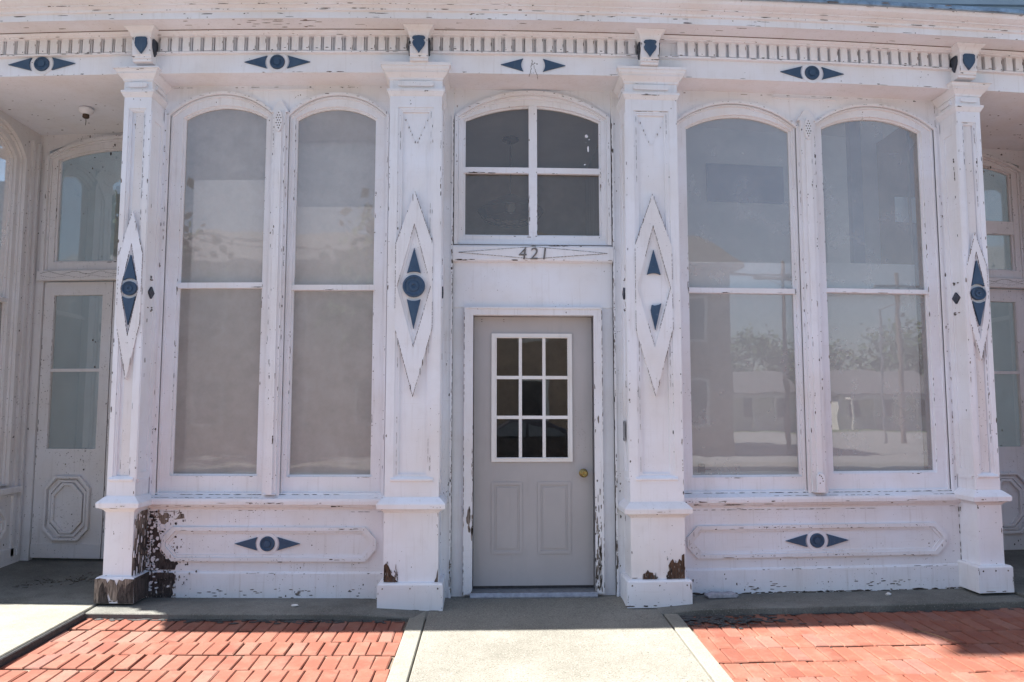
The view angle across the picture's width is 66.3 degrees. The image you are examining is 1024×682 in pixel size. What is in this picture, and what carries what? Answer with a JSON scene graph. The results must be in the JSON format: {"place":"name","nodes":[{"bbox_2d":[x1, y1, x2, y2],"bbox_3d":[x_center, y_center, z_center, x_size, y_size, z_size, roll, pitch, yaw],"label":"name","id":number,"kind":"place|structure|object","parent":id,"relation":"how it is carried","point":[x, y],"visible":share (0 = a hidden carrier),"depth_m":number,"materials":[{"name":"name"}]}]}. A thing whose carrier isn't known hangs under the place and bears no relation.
{"place":"outdoors","nodes":[
{"label":"outdoors","id":0,"kind":"place"},
{"bbox_2d":[0,603,95,657],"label":"concrete slab","id":1,"kind":"structure","parent":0,"point":[21,624],"depth_m":5.03,"materials":[{"name":"beige concrete"}]},
{"bbox_2d":[0,613,85,666],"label":"expansion joint","id":2,"kind":"object","parent":1,"relation":"attached to","point":[32,644],"visible":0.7,"depth_m":4.71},
{"bbox_2d":[0,558,102,605],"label":"porch floor","id":3,"kind":"structure","parent":0,"point":[15,577],"depth_m":5.97,"materials":[{"name":"concrete"}]},
{"bbox_2d":[26,572,100,585],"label":"leaf litter","id":4,"kind":"object","parent":3,"relation":"on","point":[66,580],"visible":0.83,"depth_m":5.98,"materials":[{"name":"brown plant"}]},
{"bbox_2d":[85,597,428,621],"bbox_3d":[-1.717,1.927,5.526,2.295,0.189,0.540,0,-5,-1],"label":"concrete ledge","id":5,"kind":"object","parent":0,"point":[315,609],"visible":0.53,"depth_m":5.36,"materials":[{"name":"grey concrete"}]},
{"bbox_2d":[0,0,1023,610],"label":"storefront building","id":6,"kind":"structure","parent":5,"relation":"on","point":[286,310],"depth_m":5.95,"materials":[{"name":"white paint"}]},
{"bbox_2d":[0,115,27,485],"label":"return window","id":7,"kind":"structure","parent":6,"relation":"in","point":[13,168],"depth_m":6.52,"materials":[{"name":"white paint"}]},
{"bbox_2d":[30,282,113,558],"bbox_3d":[-3.781,0.663,6.741,0.586,2.375,0.080,0,-5,-1],"label":"door leaf","id":8,"kind":"structure","parent":6,"relation":"in","point":[58,494],"depth_m":6.70,"materials":[{"name":"white paint"}]},
{"bbox_2d":[39,135,122,270],"bbox_3d":[-3.484,-1.206,6.912,1.230,1.223,0.096,0,-5,-1],"label":"transom window","id":9,"kind":"structure","parent":6,"relation":"in","point":[49,249],"depth_m":6.89,"materials":[{"name":"white paint"}]},
{"bbox_2d":[78,106,93,124],"bbox_3d":[-3.463,-1.823,6.371,0.120,0.140,0.120,0,-5,-1],"label":"ceiling light","id":10,"kind":"object","parent":6,"relation":"attached to","point":[86,112],"visible":1,"depth_m":6.35,"materials":[{"name":"white paint"}]},
{"bbox_2d":[101,282,115,558],"bbox_3d":[-3.189,0.666,6.772,0.588,2.394,0.048,0,-5,-1],"label":"door leaf","id":11,"kind":"structure","parent":6,"relation":"in","point":[108,425],"depth_m":6.75,"materials":[{"name":"white paint"}]},
{"bbox_2d":[152,91,272,495],"bbox_3d":[-2.227,-0.386,5.916,0.826,3.067,0.096,0,-5,-1],"label":"window","id":12,"kind":"structure","parent":6,"relation":"in","point":[167,480],"depth_m":5.90,"materials":[{"name":"white paint"}]},
{"bbox_2d":[276,92,388,495],"bbox_3d":[-1.338,-0.381,5.939,0.786,3.076,0.096,0,-5,-1],"label":"window","id":13,"kind":"structure","parent":6,"relation":"in","point":[374,481],"depth_m":5.93,"materials":[{"name":"white paint"}]},
{"bbox_2d":[477,136,543,227],"bbox_3d":[-0.012,-1.444,7.111,0.600,0.804,0.597,0,-5,-1],"label":"pendant lamp","id":14,"kind":"object","parent":6,"relation":"hanging from","point":[510,206],"visible":0.94,"depth_m":7.11,"materials":[{"name":"metal"}]},
{"bbox_2d":[519,247,545,258],"bbox_3d":[0.156,-0.668,5.980,0.209,0.090,0.010,0,-5,-1],"label":"house number","id":15,"kind":"object","parent":6,"relation":"attached to","point":[524,250],"visible":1,"depth_m":5.98,"materials":[{"name":"black metal"}]},
{"bbox_2d":[454,90,611,245],"bbox_3d":[0.160,-1.344,6.116,1.212,1.224,0.096,0,-5,-1],"label":"transom window","id":16,"kind":"structure","parent":6,"relation":"in","point":[590,113],"depth_m":6.11,"materials":[{"name":"white paint"}]},
{"bbox_2d":[473,317,593,588],"bbox_3d":[0.162,0.833,5.951,0.906,2.048,0.120,0,-5,-1],"label":"entrance door","id":17,"kind":"structure","parent":6,"relation":"in","point":[533,516],"depth_m":5.94,"materials":[{"name":"grey paint"}]},
{"bbox_2d":[623,421,625,440],"bbox_3d":[0.827,0.663,5.787,0.009,0.150,0.070,0,-5,-1],"label":"metal plate","id":18,"kind":"object","parent":6,"relation":"attached to","point":[624,438],"visible":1,"depth_m":5.76,"materials":[{"name":"metal"}]},
{"bbox_2d":[698,464,710,472],"bbox_3d":[1.466,0.971,5.966,0.094,0.072,0.028,0,-5,-1],"label":"window sensor","id":19,"kind":"object","parent":6,"relation":"attached to","point":[701,468],"depth_m":5.95,"materials":[{"name":"white plastic"}]},
{"bbox_2d":[677,100,811,492],"bbox_3d":[1.736,-0.352,6.017,0.997,3.050,0.096,0,-5,-1],"label":"window","id":20,"kind":"structure","parent":6,"relation":"in","point":[799,481],"depth_m":6.02,"materials":[{"name":"white paint"}]},
{"bbox_2d":[816,473,825,492],"bbox_3d":[2.287,1.050,5.804,0.056,0.144,0.029,0,-5,-1],"label":"window catch","id":21,"kind":"object","parent":6,"relation":"attached to","point":[820,481],"depth_m":5.79,"materials":[{"name":"white paint"}]},
{"bbox_2d":[814,103,954,492],"bbox_3d":[2.832,-0.359,6.047,0.984,3.012,0.096,0,-5,-1],"label":"window","id":22,"kind":"structure","parent":6,"relation":"in","point":[940,476],"depth_m":6.04,"materials":[{"name":"white paint"}]},
{"bbox_2d":[908,133,931,469],"bbox_3d":[3.411,-0.311,6.365,0.050,2.965,0.790,0,-5,-1],"label":"window frame","id":23,"kind":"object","parent":6,"relation":"in","point":[927,454],"depth_m":6.51,"materials":[{"name":"white paint"}]},
{"bbox_2d":[982,152,1023,277],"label":"transom window","id":24,"kind":"structure","parent":6,"relation":"in","point":[1014,227],"depth_m":7.11,"materials":[{"name":"white paint"}]},
{"bbox_2d":[989,289,1023,549],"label":"door leaf","id":25,"kind":"structure","parent":6,"relation":"in","point":[1011,459],"depth_m":6.92,"materials":[{"name":"white paint"}]},
{"bbox_2d":[386,611,425,681],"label":"walkway edge strip","id":26,"kind":"object","parent":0,"point":[401,667],"visible":0.83,"depth_m":4.63,"materials":[{"name":"concrete"}]},
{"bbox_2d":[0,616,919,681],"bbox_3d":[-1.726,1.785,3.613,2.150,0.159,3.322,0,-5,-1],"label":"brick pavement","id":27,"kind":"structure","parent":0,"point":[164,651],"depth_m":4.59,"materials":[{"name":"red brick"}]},
{"bbox_2d":[84,618,404,623],"bbox_3d":[-1.785,1.860,5.213,2.136,0.023,0.140,0,-5,-1],"label":"tar patch","id":28,"kind":"object","parent":27,"relation":"on","point":[262,620],"visible":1,"depth_m":5.22,"materials":[{"name":"black asphalt"}]},
{"bbox_2d":[409,595,712,681],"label":"concrete walkway","id":29,"kind":"structure","parent":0,"point":[607,638],"depth_m":4.75,"materials":[{"name":"beige concrete"}]},
{"bbox_2d":[664,614,733,681],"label":"walkway edge strip","id":30,"kind":"object","parent":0,"point":[715,671],"visible":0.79,"depth_m":4.62,"materials":[{"name":"concrete"}]},
{"bbox_2d":[704,591,737,598],"bbox_3d":[1.510,1.831,5.660,0.230,0.036,0.080,1,-5,-7],"label":"loose stone","id":31,"kind":"object","parent":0,"point":[716,594],"visible":1,"depth_m":5.63,"materials":[{"name":"white stone"}]},
{"bbox_2d":[656,588,1023,616],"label":"concrete ledge","id":32,"kind":"object","parent":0,"point":[850,601],"visible":0.56,"depth_m":5.47,"materials":[{"name":"grey concrete"}]},
{"bbox_2d":[684,608,1023,681],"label":"brick pavement","id":33,"kind":"structure","parent":0,"point":[793,650],"depth_m":4.67,"materials":[{"name":"red brick"}]},
{"bbox_2d":[679,615,821,628],"bbox_3d":[1.574,1.859,5.205,0.939,0.016,0.323,0,-5,-1],"label":"tar patch","id":34,"kind":"object","parent":33,"relation":"on","point":[702,618],"visible":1,"depth_m":5.23,"materials":[{"name":"black asphalt"}]},
{"bbox_2d":[718,608,1023,616],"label":"tar patch","id":35,"kind":"object","parent":33,"relation":"on","point":[972,609],"visible":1,"depth_m":5.37,"materials":[{"name":"black asphalt"}]},
{"bbox_2d":[913,628,968,646],"bbox_3d":[2.607,1.808,4.793,0.030,0.020,0.386,2,-6,-22],"label":"twig","id":36,"kind":"object","parent":33,"relation":"on","point":[937,635],"visible":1,"depth_m":4.80,"materials":[{"name":"brown wood"}]},
{"bbox_2d":[1004,550,1023,597],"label":"porch floor","id":37,"kind":"structure","parent":0,"point":[1014,559],"depth_m":6.30,"materials":[{"name":"concrete"}]}
]}

